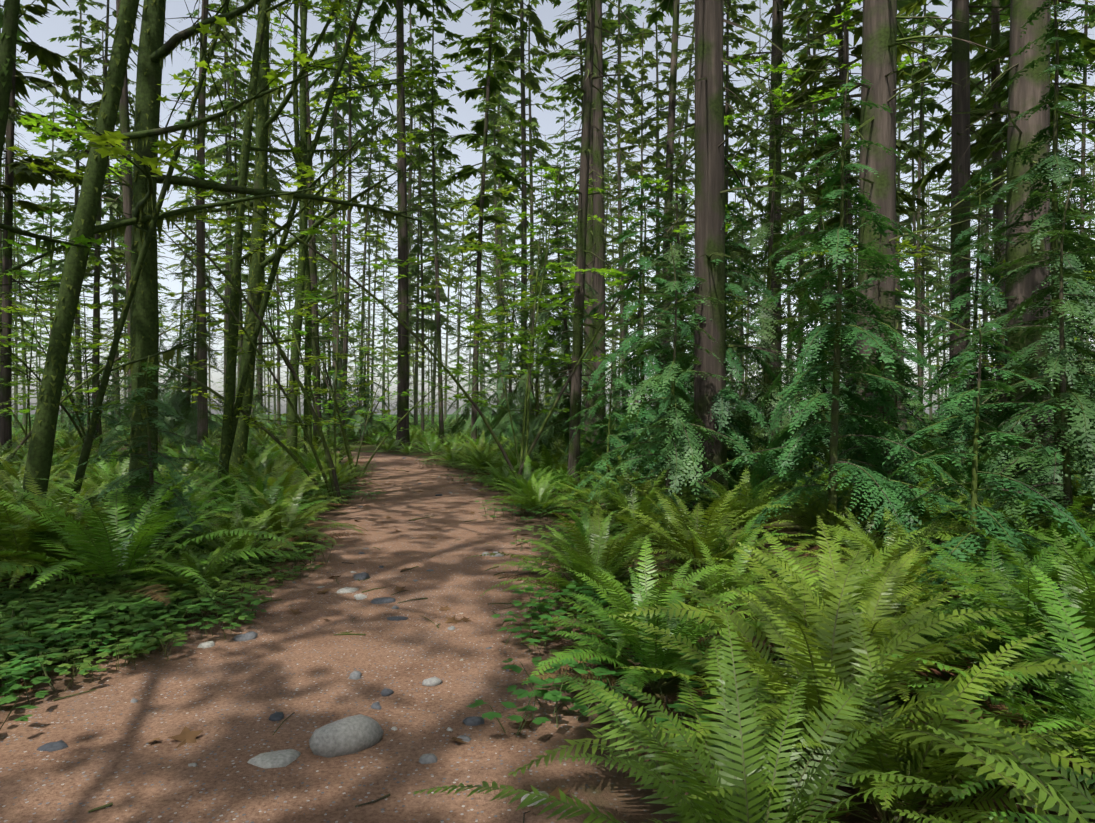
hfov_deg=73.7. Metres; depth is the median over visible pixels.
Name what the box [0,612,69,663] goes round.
herb patch
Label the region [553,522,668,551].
herb patch
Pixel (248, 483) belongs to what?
sword fern
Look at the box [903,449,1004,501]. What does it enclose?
sword fern
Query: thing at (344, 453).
sword fern
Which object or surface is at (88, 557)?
sword fern
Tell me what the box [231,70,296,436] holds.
conifer
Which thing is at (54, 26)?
sky
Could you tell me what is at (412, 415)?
hemlock sapling
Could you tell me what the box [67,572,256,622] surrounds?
herb patch
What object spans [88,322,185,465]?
hemlock sapling
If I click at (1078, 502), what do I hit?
sword fern
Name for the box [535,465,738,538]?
sword fern
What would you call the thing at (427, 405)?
vine maple
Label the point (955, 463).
sword fern
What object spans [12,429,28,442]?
sword fern
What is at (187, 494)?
sword fern
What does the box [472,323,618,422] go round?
vine maple
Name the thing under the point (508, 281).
conifer
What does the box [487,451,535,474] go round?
sword fern
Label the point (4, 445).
sword fern
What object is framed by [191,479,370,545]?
sword fern
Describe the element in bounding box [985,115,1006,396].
conifer
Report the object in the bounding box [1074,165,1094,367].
conifer
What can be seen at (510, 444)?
sword fern
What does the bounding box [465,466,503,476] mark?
herb patch
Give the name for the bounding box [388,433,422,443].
sword fern
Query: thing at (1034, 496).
hemlock sapling
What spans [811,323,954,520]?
hemlock sapling
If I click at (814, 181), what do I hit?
conifer
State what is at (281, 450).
sword fern
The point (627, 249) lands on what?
conifer
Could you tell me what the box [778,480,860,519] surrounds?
sword fern
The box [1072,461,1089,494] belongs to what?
sword fern
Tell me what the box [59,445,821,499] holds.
fallen logs
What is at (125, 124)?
conifer
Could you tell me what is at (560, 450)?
sword fern
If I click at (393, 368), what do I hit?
conifer
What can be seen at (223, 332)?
conifer
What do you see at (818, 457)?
sword fern
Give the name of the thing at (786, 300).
conifer
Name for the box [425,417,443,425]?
sword fern
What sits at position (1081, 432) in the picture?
hemlock sapling
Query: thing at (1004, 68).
conifer
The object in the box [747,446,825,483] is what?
sword fern
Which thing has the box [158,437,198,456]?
sword fern
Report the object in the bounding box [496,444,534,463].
sword fern
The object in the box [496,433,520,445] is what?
sword fern
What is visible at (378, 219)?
conifer
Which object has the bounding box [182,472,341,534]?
sword fern
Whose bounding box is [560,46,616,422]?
conifer
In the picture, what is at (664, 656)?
sword fern
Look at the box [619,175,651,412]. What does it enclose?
conifer
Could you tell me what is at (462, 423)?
hemlock sapling
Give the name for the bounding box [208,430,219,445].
sword fern
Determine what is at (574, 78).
conifer
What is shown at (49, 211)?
vine maple
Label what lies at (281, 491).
sword fern
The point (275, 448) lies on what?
sword fern
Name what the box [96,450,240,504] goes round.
sword fern
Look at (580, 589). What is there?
herb patch
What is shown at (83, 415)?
hemlock sapling
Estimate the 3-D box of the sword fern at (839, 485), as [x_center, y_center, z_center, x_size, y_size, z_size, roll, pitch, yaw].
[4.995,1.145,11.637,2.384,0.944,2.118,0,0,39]
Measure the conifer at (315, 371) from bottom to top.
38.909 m
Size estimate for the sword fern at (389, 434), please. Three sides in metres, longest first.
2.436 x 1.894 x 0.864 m
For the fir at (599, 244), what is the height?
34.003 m
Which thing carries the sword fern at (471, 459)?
on the ground
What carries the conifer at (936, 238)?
on the ground
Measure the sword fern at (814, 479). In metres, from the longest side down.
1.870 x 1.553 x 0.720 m
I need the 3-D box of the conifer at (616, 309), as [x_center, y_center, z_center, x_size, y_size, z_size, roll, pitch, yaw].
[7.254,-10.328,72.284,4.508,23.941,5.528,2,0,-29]
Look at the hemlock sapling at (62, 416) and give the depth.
61.59 m
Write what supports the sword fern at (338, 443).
on the ground
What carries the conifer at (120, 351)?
on the ground
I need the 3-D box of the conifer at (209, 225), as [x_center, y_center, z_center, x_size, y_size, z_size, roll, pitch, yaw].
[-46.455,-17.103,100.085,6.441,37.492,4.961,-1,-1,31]
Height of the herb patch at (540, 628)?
0.238 m
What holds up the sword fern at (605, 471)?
on the ground
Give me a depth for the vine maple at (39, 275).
27.92 m
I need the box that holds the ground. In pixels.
[0,414,1094,822]
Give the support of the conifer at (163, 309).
on the ground
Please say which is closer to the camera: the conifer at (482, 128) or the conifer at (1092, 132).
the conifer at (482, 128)
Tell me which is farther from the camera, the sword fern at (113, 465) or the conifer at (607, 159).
the conifer at (607, 159)
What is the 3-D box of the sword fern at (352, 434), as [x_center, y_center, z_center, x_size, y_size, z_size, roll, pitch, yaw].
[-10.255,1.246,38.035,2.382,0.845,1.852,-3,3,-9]
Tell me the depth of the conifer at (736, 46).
44.33 m
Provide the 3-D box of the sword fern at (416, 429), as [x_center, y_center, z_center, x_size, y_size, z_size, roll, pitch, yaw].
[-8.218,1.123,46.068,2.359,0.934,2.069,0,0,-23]
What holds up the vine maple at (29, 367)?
on the ground
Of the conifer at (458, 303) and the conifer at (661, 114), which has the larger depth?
the conifer at (458, 303)
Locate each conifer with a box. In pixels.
[0,0,102,455]
[0,4,52,389]
[0,11,37,226]
[2,125,25,339]
[2,141,39,426]
[2,186,45,424]
[2,209,27,391]
[12,260,27,418]
[13,71,91,378]
[24,253,47,404]
[27,0,122,432]
[28,191,57,395]
[31,0,157,444]
[31,235,62,409]
[49,201,69,421]
[54,272,74,411]
[69,30,133,429]
[72,0,182,427]
[72,287,86,418]
[100,123,131,420]
[103,111,132,419]
[103,242,127,415]
[108,78,135,409]
[157,0,292,447]
[157,235,171,404]
[158,273,167,381]
[163,152,195,385]
[168,0,221,420]
[169,175,207,399]
[188,162,223,418]
[195,0,280,403]
[205,0,250,410]
[205,0,254,409]
[205,109,270,384]
[208,178,243,404]
[218,250,245,382]
[219,79,273,416]
[222,289,244,395]
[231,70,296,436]
[237,24,297,432]
[241,268,267,415]
[242,256,270,405]
[251,216,279,423]
[254,272,272,421]
[256,211,287,422]
[265,251,283,407]
[267,0,357,445]
[268,206,304,422]
[280,206,303,423]
[282,116,340,399]
[288,166,327,402]
[290,168,322,423]
[299,0,372,434]
[310,4,375,408]
[311,0,391,442]
[314,172,331,408]
[316,119,357,367]
[316,178,359,398]
[317,189,341,408]
[317,235,332,416]
[323,237,344,322]
[338,0,396,424]
[350,272,372,405]
[351,154,385,418]
[353,86,397,428]
[353,300,375,411]
[370,165,397,421]
[371,250,397,422]
[374,286,397,419]
[380,0,442,404]
[386,64,436,401]
[386,127,446,432]
[389,202,430,387]
[389,290,411,402]
[392,46,455,433]
[393,229,427,385]
[394,0,467,443]
[397,268,427,405]
[412,76,467,402]
[415,109,457,424]
[418,255,437,419]
[419,127,460,416]
[419,180,446,416]
[425,0,544,453]
[428,137,465,420]
[444,178,477,422]
[444,287,469,408]
[449,242,471,411]
[456,212,478,417]
[464,174,493,422]
[464,262,489,389]
[465,3,527,427]
[471,0,520,414]
[471,73,527,400]
[474,151,517,396]
[476,2,528,426]
[479,294,492,409]
[480,0,563,440]
[481,213,514,386]
[482,227,511,356]
[488,227,514,403]
[490,0,573,422]
[493,206,519,392]
[526,0,630,358]
[527,138,569,403]
[527,165,563,412]
[534,257,553,408]
[535,0,654,487]
[543,87,578,399]
[551,141,577,413]
[556,154,608,388]
[556,203,574,339]
[558,183,578,347]
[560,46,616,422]
[570,0,658,412]
[582,161,624,404]
[603,10,661,405]
[603,77,616,304]
[604,155,632,422]
[604,183,614,390]
[605,22,675,433]
[605,186,637,346]
[605,191,639,425]
[606,254,618,404]
[615,208,639,353]
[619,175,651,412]
[622,0,691,363]
[627,0,731,386]
[644,257,653,396]
[645,221,662,415]
[650,174,693,328]
[655,0,694,366]
[660,95,694,344]
[661,174,694,400]
[663,0,767,382]
[676,0,770,344]
[682,0,757,334]
[725,0,841,434]
[726,80,767,424]
[726,201,746,391]
[727,190,754,408]
[727,209,753,422]
[729,229,755,398]
[732,0,783,422]
[745,86,785,415]
[750,241,765,340]
[752,192,767,412]
[755,0,839,417]
[758,0,839,412]
[761,200,796,352]
[762,55,808,421]
[764,0,857,408]
[764,0,930,409]
[781,0,858,411]
[781,160,807,417]
[784,0,908,422]
[785,190,814,412]
[793,242,817,410]
[797,159,825,420]
[804,164,825,342]
[805,96,853,391]
[807,124,854,322]
[809,218,833,378]
[832,129,859,305]
[839,68,899,249]
[841,0,935,440]
[857,85,911,217]
[896,0,951,446]
[896,1,950,406]
[896,9,971,427]
[896,11,939,348]
[897,0,1094,436]
[904,143,949,424]
[909,162,943,417]
[925,163,950,424]
[925,218,949,421]
[926,275,948,421]
[929,137,978,390]
[931,0,1094,376]
[933,212,950,414]
[935,0,1094,403]
[935,77,991,340]
[937,0,1009,423]
[937,230,949,355]
[951,9,1009,421]
[969,0,1009,425]
[970,124,1005,420]
[973,208,1005,421]
[985,10,1081,247]
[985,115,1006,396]
[990,25,1079,237]
[1050,72,1094,379]
[1051,144,1077,302]
[1053,0,1094,410]
[1065,7,1094,158]
[1069,136,1094,396]
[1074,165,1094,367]
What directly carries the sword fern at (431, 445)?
on the ground
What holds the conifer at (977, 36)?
on the ground
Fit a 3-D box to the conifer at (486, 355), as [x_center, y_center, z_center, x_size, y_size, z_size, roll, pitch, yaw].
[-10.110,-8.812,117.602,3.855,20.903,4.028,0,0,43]
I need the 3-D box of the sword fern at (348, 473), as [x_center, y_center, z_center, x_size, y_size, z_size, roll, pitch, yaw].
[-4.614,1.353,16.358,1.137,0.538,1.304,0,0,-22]
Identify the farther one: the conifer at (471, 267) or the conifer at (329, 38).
the conifer at (471, 267)
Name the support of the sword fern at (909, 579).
on the ground
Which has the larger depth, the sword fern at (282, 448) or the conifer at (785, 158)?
the conifer at (785, 158)
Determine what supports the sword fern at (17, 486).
on the ground
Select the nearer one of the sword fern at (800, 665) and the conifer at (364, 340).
the sword fern at (800, 665)
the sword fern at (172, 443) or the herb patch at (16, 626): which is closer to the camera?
the herb patch at (16, 626)
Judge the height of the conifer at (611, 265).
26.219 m
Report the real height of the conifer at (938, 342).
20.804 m
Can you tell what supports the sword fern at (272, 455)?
on the ground
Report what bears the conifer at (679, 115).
on the ground
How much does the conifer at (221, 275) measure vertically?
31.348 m
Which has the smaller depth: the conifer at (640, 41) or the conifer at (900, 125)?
the conifer at (640, 41)
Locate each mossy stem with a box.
[67,0,229,507]
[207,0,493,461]
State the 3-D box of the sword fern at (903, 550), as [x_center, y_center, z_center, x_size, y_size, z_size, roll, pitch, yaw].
[2.912,1.207,6.198,1.988,0.781,1.766,0,0,26]
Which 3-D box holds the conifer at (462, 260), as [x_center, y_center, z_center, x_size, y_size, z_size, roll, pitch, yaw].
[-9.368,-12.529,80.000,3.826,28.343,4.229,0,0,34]
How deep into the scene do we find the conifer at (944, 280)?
108.56 m
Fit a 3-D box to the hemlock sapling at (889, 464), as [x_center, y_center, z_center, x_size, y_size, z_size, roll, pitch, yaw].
[4.392,-0.197,9.431,2.642,4.756,2.244,0,0,-25]
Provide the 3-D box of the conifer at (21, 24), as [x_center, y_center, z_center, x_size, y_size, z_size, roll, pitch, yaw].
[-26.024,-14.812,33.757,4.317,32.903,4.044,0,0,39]
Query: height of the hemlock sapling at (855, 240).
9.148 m
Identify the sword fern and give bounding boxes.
[0,436,81,466]
[0,438,27,465]
[0,444,95,484]
[0,448,22,470]
[0,451,75,490]
[0,458,99,502]
[0,465,87,508]
[0,466,313,625]
[0,470,202,579]
[0,474,199,580]
[0,491,177,590]
[1,492,67,557]
[3,444,112,495]
[7,443,28,465]
[12,421,31,433]
[12,426,28,441]
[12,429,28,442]
[13,445,108,483]
[20,475,109,513]
[48,473,126,516]
[49,460,128,502]
[50,455,164,505]
[52,450,92,485]
[53,436,109,459]
[53,437,109,463]
[53,452,159,486]
[54,435,98,453]
[54,444,95,462]
[55,430,98,443]
[55,440,92,454]
[59,458,128,485]
[76,440,124,457]
[92,459,275,530]
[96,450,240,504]
[97,469,244,561]
[99,442,161,464]
[103,502,205,532]
[111,508,275,556]
[114,529,273,602]
[146,492,329,566]
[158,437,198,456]
[158,440,178,451]
[159,440,219,467]
[161,453,218,483]
[169,441,268,475]
[170,447,219,474]
[178,457,309,497]
[182,436,220,459]
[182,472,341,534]
[183,480,236,511]
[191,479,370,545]
[193,443,297,488]
[195,443,281,467]
[197,467,319,521]
[199,452,350,514]
[208,429,221,440]
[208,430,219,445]
[208,433,280,455]
[208,454,315,486]
[213,455,330,491]
[221,488,325,524]
[248,428,283,442]
[248,432,298,456]
[250,455,300,475]
[252,435,272,445]
[252,442,292,467]
[261,446,305,465]
[264,422,286,437]
[265,438,303,462]
[267,450,333,474]
[275,445,314,461]
[276,428,286,438]
[277,441,365,472]
[282,456,380,489]
[285,435,357,461]
[285,452,347,482]
[286,432,303,442]
[295,480,350,509]
[297,464,357,493]
[298,427,338,440]
[299,432,325,444]
[313,440,369,462]
[316,436,356,449]
[323,451,356,465]
[326,435,354,449]
[329,427,355,440]
[337,462,363,479]
[339,429,359,440]
[353,433,384,443]
[354,428,384,442]
[355,431,391,445]
[358,426,388,436]
[367,437,405,451]
[376,426,395,438]
[376,438,416,451]
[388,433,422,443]
[391,442,422,454]
[397,432,457,456]
[409,422,431,434]
[410,427,446,441]
[412,615,972,822]
[413,431,437,443]
[423,440,465,461]
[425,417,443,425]
[426,444,472,465]
[427,430,467,449]
[429,424,452,436]
[435,431,508,456]
[442,438,480,454]
[443,446,495,466]
[444,422,457,430]
[444,445,503,472]
[449,432,491,447]
[450,444,499,462]
[464,459,536,490]
[468,502,703,602]
[470,443,558,481]
[477,455,574,503]
[480,469,584,514]
[480,511,693,605]
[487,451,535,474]
[495,442,529,459]
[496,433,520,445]
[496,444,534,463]
[499,436,534,450]
[500,442,599,483]
[508,545,1094,815]
[510,447,566,465]
[510,449,566,480]
[517,537,783,684]
[518,567,788,710]
[530,505,648,553]
[531,454,597,483]
[531,470,656,516]
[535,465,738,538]
[535,482,659,525]
[537,466,590,492]
[547,441,605,470]
[549,442,566,459]
[549,476,829,577]
[550,469,601,502]
[551,446,568,455]
[551,506,633,542]
[552,454,604,479]
[556,438,619,462]
[564,449,695,524]
[581,456,639,485]
[609,452,654,487]
[611,504,737,546]
[615,452,692,502]
[620,515,1094,800]
[635,512,809,583]
[635,599,1094,822]
[653,526,813,643]
[670,465,825,531]
[681,467,798,508]
[682,454,785,514]
[683,473,769,535]
[685,526,1005,700]
[727,459,794,486]
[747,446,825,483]
[755,484,912,557]
[758,468,826,509]
[766,474,867,524]
[776,506,1011,599]
[778,464,838,489]
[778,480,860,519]
[784,537,978,616]
[787,461,993,551]
[790,508,943,571]
[793,462,846,487]
[804,441,854,473]
[808,454,924,506]
[818,669,1094,822]
[819,557,1094,779]
[862,532,1082,632]
[865,468,1045,529]
[871,529,1094,701]
[875,494,982,544]
[876,566,1094,801]
[881,511,1094,685]
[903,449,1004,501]
[904,493,1094,568]
[908,480,1094,564]
[908,498,1094,589]
[909,459,953,474]
[914,458,1002,497]
[915,462,935,486]
[922,447,998,480]
[947,467,1094,540]
[957,524,1094,595]
[977,478,1043,517]
[981,766,1094,822]
[1014,478,1094,525]
[1022,489,1094,545]
[1029,537,1094,591]
[1034,471,1094,508]
[1050,697,1094,745]
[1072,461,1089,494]
[1073,745,1094,812]
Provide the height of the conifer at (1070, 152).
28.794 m
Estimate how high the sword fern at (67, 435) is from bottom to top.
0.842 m
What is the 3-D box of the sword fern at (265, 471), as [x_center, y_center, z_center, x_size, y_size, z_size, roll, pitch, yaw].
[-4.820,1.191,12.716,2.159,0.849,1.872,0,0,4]
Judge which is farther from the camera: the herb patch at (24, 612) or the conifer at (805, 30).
the conifer at (805, 30)
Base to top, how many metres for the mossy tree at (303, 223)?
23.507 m
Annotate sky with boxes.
[0,0,1094,413]
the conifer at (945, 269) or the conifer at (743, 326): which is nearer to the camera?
the conifer at (743, 326)
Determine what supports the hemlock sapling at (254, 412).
on the ground
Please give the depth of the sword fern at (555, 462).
14.86 m
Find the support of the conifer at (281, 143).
on the ground
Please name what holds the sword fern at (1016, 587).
on the ground
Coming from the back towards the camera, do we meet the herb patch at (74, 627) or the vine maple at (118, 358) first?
the vine maple at (118, 358)
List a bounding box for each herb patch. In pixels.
[0,563,165,622]
[0,564,78,608]
[0,565,216,623]
[0,567,249,636]
[0,576,184,652]
[0,578,33,603]
[0,583,84,625]
[0,584,41,619]
[0,588,38,607]
[0,592,189,669]
[0,596,15,622]
[0,600,147,664]
[0,603,34,641]
[0,608,32,666]
[0,611,67,639]
[0,611,178,686]
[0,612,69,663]
[0,614,187,686]
[0,619,61,662]
[0,623,126,695]
[0,647,45,697]
[0,653,100,728]
[1,599,58,633]
[14,572,209,627]
[17,555,239,624]
[27,589,271,666]
[28,571,200,614]
[47,588,253,648]
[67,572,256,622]
[73,590,266,640]
[76,580,224,620]
[99,561,295,616]
[142,543,281,585]
[151,541,292,576]
[158,518,304,553]
[175,538,341,575]
[207,536,329,565]
[210,527,323,554]
[215,555,322,588]
[220,515,316,534]
[308,477,372,489]
[309,485,380,502]
[336,462,375,470]
[345,471,370,476]
[347,464,376,475]
[417,457,463,466]
[426,460,461,469]
[447,471,496,484]
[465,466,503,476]
[466,625,789,782]
[475,495,578,521]
[491,492,521,505]
[492,582,681,652]
[507,521,622,551]
[508,603,624,654]
[510,578,726,637]
[516,492,587,516]
[516,542,644,578]
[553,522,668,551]
[562,577,709,617]
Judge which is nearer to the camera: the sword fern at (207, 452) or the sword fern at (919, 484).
the sword fern at (919, 484)
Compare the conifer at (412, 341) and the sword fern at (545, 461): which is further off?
the conifer at (412, 341)
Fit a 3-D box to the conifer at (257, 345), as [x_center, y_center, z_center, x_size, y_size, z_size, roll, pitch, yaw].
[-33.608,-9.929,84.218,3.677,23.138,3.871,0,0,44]
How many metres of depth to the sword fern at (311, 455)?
17.25 m
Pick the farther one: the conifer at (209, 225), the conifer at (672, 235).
the conifer at (209, 225)
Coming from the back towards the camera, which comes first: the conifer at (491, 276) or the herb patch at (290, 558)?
the conifer at (491, 276)
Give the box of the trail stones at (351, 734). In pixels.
[37,454,548,806]
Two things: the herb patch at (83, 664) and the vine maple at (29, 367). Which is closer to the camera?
the herb patch at (83, 664)
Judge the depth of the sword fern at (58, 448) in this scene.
18.02 m
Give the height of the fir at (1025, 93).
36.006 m
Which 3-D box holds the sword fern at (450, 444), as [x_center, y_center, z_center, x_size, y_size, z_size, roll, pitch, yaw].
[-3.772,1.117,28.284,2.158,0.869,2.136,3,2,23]
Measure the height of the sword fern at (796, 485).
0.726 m
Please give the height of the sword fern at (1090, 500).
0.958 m
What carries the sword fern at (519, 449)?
on the ground
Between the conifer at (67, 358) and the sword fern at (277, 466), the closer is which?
the sword fern at (277, 466)
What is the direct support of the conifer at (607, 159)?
on the ground
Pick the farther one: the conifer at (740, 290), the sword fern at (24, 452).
the conifer at (740, 290)
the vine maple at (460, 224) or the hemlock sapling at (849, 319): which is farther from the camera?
the vine maple at (460, 224)
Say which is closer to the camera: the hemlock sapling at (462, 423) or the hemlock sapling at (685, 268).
the hemlock sapling at (685, 268)
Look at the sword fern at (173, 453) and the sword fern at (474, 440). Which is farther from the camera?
the sword fern at (474, 440)
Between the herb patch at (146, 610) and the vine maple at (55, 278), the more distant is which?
the vine maple at (55, 278)
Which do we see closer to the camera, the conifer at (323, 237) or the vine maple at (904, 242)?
the vine maple at (904, 242)
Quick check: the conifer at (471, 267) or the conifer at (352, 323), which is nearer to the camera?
the conifer at (352, 323)
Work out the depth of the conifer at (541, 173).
83.52 m
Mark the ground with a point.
(672, 694)
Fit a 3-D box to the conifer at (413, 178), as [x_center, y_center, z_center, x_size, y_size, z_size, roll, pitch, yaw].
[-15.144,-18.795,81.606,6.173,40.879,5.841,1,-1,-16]
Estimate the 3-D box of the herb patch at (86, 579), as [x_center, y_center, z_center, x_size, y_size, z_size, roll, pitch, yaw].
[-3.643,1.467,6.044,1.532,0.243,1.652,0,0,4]
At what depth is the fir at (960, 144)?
16.07 m
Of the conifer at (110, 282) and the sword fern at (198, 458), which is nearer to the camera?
the sword fern at (198, 458)
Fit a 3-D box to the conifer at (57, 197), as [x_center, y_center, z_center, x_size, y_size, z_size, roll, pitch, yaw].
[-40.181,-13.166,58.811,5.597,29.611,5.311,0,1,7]
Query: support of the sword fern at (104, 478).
on the ground
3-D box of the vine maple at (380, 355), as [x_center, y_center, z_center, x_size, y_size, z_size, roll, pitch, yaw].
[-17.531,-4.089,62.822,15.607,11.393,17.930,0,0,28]
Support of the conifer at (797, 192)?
on the ground
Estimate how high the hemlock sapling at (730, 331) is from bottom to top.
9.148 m
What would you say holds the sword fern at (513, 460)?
on the ground
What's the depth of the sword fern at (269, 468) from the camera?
13.81 m
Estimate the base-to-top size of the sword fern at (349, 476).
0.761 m
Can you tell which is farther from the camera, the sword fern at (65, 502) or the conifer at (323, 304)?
the conifer at (323, 304)
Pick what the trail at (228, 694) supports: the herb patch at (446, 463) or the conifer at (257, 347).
the herb patch at (446, 463)
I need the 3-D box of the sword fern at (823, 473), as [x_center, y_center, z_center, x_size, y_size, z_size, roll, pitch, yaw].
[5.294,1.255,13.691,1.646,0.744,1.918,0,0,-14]
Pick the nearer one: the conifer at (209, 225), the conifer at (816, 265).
the conifer at (816, 265)
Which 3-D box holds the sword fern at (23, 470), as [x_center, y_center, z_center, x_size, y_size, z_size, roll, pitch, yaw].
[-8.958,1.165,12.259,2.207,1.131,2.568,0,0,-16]
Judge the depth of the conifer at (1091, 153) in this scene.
63.56 m
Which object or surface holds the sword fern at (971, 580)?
on the ground
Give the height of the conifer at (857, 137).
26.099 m
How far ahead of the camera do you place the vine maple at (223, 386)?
95.08 m
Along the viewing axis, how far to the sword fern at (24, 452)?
16.74 m
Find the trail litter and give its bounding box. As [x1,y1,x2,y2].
[14,460,716,822]
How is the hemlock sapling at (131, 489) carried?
on the ground
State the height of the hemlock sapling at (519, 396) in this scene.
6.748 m
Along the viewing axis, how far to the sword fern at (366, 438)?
35.04 m
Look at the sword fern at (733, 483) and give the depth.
11.29 m
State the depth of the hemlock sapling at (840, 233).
8.39 m
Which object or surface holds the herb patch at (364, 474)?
on the trail at (228, 694)
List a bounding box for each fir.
[326,0,453,449]
[544,0,630,451]
[546,0,648,452]
[638,0,804,525]
[747,0,994,516]
[899,0,1009,462]
[918,0,1094,503]
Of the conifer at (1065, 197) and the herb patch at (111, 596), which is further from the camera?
the conifer at (1065, 197)
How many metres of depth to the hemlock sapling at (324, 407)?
57.55 m
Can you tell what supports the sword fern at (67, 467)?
on the ground
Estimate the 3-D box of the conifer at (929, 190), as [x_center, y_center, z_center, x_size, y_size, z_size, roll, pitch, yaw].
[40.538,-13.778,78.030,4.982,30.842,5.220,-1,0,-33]
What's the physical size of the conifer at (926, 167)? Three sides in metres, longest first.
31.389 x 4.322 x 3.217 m
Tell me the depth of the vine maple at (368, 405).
35.99 m
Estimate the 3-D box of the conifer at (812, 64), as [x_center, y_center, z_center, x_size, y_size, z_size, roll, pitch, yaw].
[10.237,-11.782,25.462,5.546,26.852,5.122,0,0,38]
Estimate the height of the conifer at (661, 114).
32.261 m
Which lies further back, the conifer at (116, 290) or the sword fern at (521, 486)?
the conifer at (116, 290)
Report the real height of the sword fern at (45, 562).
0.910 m
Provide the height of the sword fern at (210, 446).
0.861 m
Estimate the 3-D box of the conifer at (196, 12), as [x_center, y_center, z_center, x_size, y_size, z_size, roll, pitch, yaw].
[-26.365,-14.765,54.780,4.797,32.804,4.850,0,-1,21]
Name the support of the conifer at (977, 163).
on the ground
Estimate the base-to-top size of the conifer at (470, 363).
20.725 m
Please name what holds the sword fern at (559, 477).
on the ground
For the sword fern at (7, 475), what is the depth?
11.41 m
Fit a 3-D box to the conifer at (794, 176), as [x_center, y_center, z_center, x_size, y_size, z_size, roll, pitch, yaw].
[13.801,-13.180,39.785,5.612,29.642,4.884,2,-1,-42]
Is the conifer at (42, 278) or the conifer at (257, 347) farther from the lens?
the conifer at (257, 347)
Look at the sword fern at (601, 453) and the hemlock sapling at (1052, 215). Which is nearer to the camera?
the hemlock sapling at (1052, 215)
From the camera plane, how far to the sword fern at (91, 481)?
11.73 m
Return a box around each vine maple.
[0,146,410,504]
[0,172,72,416]
[0,199,181,448]
[0,245,124,443]
[0,273,97,302]
[0,274,333,462]
[0,281,229,430]
[0,289,50,383]
[12,347,44,405]
[12,359,123,405]
[17,0,927,490]
[175,360,282,415]
[208,295,394,426]
[254,341,288,404]
[261,290,501,477]
[320,322,427,443]
[396,373,449,427]
[411,197,747,417]
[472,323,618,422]
[479,344,561,406]
[799,237,1094,340]
[895,251,1094,448]
[934,340,994,422]
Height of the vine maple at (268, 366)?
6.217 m
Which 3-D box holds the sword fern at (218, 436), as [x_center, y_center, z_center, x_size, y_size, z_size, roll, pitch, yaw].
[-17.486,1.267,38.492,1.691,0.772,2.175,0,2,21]
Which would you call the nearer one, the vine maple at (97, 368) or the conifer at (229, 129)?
the vine maple at (97, 368)
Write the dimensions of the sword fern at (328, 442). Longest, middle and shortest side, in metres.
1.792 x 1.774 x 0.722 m
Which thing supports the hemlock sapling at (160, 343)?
on the ground
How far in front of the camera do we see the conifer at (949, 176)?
73.33 m
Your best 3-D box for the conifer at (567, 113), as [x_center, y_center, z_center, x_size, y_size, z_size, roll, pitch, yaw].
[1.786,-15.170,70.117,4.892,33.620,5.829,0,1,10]
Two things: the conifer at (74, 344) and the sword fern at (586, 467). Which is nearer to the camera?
the sword fern at (586, 467)
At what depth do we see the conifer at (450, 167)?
86.42 m
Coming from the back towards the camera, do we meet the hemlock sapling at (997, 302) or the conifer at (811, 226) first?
the conifer at (811, 226)
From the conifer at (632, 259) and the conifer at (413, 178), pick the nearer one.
the conifer at (413, 178)
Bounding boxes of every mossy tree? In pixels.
[0,0,134,258]
[0,56,122,285]
[20,0,317,519]
[44,0,515,532]
[100,0,421,491]
[185,0,393,463]
[206,0,412,465]
[214,0,432,507]
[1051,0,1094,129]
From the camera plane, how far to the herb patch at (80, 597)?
5.96 m
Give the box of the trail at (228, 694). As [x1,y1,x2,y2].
[0,448,723,822]
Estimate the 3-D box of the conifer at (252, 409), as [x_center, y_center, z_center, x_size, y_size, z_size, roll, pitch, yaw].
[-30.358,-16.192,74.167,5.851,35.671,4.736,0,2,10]
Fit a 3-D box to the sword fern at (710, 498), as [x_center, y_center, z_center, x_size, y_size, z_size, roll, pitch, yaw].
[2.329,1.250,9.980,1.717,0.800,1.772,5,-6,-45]
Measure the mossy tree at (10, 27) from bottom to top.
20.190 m
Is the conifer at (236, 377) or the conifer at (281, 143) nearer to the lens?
the conifer at (281, 143)
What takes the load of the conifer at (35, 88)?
on the ground
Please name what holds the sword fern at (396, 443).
on the ground
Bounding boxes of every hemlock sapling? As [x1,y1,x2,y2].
[28,357,90,428]
[50,355,226,575]
[56,392,74,434]
[62,331,128,440]
[83,346,129,433]
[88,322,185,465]
[124,376,179,446]
[158,202,227,452]
[158,303,177,416]
[158,322,188,428]
[158,342,196,425]
[161,327,222,439]
[237,355,279,440]
[298,301,358,438]
[321,381,330,431]
[337,309,396,443]
[346,377,364,417]
[391,384,418,426]
[443,257,506,440]
[469,229,543,445]
[486,240,591,456]
[508,157,628,481]
[530,302,584,433]
[560,348,663,509]
[565,172,693,491]
[586,243,757,527]
[606,337,631,417]
[608,379,630,429]
[611,290,693,449]
[617,121,746,481]
[617,209,736,444]
[621,155,827,529]
[665,222,757,445]
[690,72,1002,557]
[725,76,849,514]
[726,370,752,421]
[729,232,793,428]
[770,218,856,475]
[785,215,1004,542]
[799,237,845,431]
[802,151,919,441]
[802,317,845,437]
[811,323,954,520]
[828,226,931,470]
[878,314,1094,611]
[900,269,1004,487]
[902,168,1087,501]
[928,178,1094,563]
[934,0,1094,536]
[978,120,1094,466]
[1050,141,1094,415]
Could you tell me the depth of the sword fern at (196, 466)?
14.51 m
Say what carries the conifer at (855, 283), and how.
on the ground
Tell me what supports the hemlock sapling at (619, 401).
on the ground
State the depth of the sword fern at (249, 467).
13.30 m
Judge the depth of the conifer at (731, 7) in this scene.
25.71 m
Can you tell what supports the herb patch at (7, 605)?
on the ground

